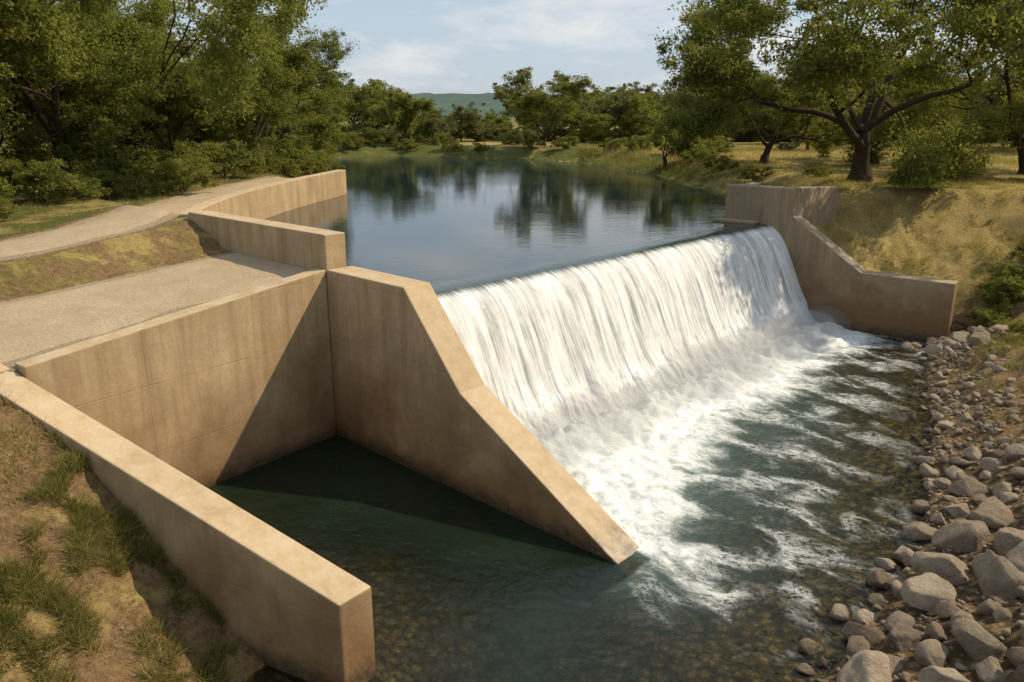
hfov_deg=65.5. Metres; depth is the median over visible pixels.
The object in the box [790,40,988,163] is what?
oak tree
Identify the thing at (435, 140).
shrub
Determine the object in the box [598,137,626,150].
shrub
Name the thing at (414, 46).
sky
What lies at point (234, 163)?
shrub
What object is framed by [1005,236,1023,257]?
shrub
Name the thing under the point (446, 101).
distant hills
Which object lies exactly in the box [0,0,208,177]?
oak tree
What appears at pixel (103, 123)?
oak tree
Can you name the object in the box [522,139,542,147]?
shrub
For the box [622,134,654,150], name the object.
shrub
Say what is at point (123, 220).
gravel road
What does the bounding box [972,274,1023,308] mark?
shrub
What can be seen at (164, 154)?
shrub
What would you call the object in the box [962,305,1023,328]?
shrub
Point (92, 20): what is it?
oak tree
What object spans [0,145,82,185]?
shrub
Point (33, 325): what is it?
gravel path
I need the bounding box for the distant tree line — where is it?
[2,48,1023,173]
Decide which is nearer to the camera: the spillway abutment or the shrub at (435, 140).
the spillway abutment
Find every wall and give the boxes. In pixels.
[0,363,375,681]
[15,268,335,487]
[180,170,346,218]
[188,210,345,433]
[327,266,651,600]
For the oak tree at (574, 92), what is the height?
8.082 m
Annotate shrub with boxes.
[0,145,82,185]
[0,156,99,203]
[0,199,18,219]
[69,167,150,199]
[134,158,222,192]
[137,146,214,183]
[171,138,265,178]
[235,150,288,173]
[266,145,323,175]
[268,140,327,163]
[269,134,316,146]
[275,144,317,158]
[280,148,330,170]
[298,152,346,174]
[336,130,368,148]
[351,130,384,145]
[391,138,420,150]
[427,131,450,145]
[439,140,464,150]
[472,142,489,149]
[498,133,524,144]
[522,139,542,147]
[549,136,579,148]
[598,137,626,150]
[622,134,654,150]
[658,136,681,154]
[680,147,714,162]
[693,138,729,156]
[695,134,735,152]
[700,153,739,170]
[736,165,776,180]
[801,163,835,177]
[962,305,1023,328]
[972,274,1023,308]
[980,260,1023,297]
[1004,319,1023,336]
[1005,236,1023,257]
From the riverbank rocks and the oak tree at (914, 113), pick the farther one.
the oak tree at (914, 113)
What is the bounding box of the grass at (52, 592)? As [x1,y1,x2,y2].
[0,142,1023,681]
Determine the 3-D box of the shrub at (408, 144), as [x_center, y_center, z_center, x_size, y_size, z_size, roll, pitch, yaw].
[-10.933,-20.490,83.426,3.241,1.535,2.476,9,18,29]
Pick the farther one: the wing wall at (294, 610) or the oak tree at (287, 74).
the oak tree at (287, 74)
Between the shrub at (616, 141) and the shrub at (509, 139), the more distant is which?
the shrub at (509, 139)
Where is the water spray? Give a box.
[533,317,845,452]
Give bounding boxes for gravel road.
[0,177,290,256]
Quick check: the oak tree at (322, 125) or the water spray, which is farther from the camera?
the oak tree at (322, 125)
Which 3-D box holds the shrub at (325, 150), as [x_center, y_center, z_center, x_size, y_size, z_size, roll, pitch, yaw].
[-14.163,-12.476,55.616,3.183,1.973,4.166,10,19,31]
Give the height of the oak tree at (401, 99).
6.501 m
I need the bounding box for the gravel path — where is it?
[0,253,307,362]
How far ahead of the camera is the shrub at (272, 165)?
45.33 m
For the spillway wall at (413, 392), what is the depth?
17.49 m
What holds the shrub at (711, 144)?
on the ground at (428, 626)
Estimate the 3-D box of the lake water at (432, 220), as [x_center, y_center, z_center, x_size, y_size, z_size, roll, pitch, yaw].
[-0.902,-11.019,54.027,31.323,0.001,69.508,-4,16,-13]
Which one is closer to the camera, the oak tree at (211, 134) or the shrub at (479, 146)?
the oak tree at (211, 134)
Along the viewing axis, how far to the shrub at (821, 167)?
41.04 m
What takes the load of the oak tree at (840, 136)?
on the ground at (428, 626)
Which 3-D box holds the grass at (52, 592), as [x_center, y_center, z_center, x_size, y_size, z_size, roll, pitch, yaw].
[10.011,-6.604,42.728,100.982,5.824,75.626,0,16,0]
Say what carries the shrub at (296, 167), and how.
on the ground at (428, 626)
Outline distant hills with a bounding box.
[291,89,663,117]
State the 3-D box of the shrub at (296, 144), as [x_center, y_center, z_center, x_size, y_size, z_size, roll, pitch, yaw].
[-17.003,-15.122,64.893,5.092,2.412,3.890,6,17,19]
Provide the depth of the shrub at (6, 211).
24.84 m
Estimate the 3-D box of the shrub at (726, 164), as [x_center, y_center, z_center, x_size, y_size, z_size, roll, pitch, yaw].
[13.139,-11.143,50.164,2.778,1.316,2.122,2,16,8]
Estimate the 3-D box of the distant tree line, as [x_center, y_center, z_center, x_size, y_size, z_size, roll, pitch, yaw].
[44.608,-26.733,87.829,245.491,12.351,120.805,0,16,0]
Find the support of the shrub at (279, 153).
on the ground at (428, 626)
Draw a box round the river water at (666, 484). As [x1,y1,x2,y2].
[208,322,932,681]
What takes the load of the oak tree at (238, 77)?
on the ground at (428, 626)
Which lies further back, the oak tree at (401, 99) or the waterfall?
the oak tree at (401, 99)
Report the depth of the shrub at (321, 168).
52.77 m
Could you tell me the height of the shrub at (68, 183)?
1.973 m
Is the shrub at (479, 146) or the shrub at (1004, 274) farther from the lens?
the shrub at (479, 146)
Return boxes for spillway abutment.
[714,182,957,344]
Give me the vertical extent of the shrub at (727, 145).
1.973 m
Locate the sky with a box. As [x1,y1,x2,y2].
[55,0,1019,94]
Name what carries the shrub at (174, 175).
on the ground at (428, 626)
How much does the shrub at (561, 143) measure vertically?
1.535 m
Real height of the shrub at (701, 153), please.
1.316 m
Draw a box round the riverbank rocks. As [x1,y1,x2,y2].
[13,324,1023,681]
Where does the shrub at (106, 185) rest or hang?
on the ground at (428, 626)
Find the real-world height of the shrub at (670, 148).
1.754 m
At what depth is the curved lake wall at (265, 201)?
35.07 m
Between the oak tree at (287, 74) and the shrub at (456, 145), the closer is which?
the oak tree at (287, 74)
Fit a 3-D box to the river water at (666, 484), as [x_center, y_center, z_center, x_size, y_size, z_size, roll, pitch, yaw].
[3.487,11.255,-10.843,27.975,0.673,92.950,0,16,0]
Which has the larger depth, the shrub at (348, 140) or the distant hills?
the distant hills
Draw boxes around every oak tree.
[0,0,167,186]
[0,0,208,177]
[0,0,327,194]
[5,0,267,164]
[6,0,159,164]
[81,53,273,170]
[135,10,359,167]
[189,53,351,159]
[492,66,616,145]
[644,0,1023,188]
[680,36,890,164]
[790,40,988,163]
[870,0,1023,177]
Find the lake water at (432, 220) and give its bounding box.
[264,156,739,284]
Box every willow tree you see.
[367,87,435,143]
[646,109,707,167]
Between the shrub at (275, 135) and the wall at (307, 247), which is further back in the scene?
the shrub at (275, 135)
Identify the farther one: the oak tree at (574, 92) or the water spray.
the oak tree at (574, 92)
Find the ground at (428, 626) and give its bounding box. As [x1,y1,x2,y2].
[0,118,1023,681]
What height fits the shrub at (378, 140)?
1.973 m
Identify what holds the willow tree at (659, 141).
on the ground at (428, 626)
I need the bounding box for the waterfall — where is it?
[431,223,817,439]
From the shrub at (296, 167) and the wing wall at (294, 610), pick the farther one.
the shrub at (296, 167)
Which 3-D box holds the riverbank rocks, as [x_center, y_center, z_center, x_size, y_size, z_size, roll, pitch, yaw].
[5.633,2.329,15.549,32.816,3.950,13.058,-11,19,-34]
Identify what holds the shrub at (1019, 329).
on the ground at (428, 626)
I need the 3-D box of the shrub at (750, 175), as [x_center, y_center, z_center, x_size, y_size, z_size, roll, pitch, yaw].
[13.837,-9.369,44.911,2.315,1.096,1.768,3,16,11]
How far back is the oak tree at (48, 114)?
43.83 m
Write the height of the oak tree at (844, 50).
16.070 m
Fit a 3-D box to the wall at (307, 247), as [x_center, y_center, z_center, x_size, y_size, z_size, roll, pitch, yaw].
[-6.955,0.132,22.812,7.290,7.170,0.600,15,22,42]
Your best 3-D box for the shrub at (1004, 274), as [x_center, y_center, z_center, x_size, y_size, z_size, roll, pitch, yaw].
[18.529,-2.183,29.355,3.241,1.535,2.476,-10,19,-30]
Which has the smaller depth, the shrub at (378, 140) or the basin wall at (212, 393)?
the basin wall at (212, 393)

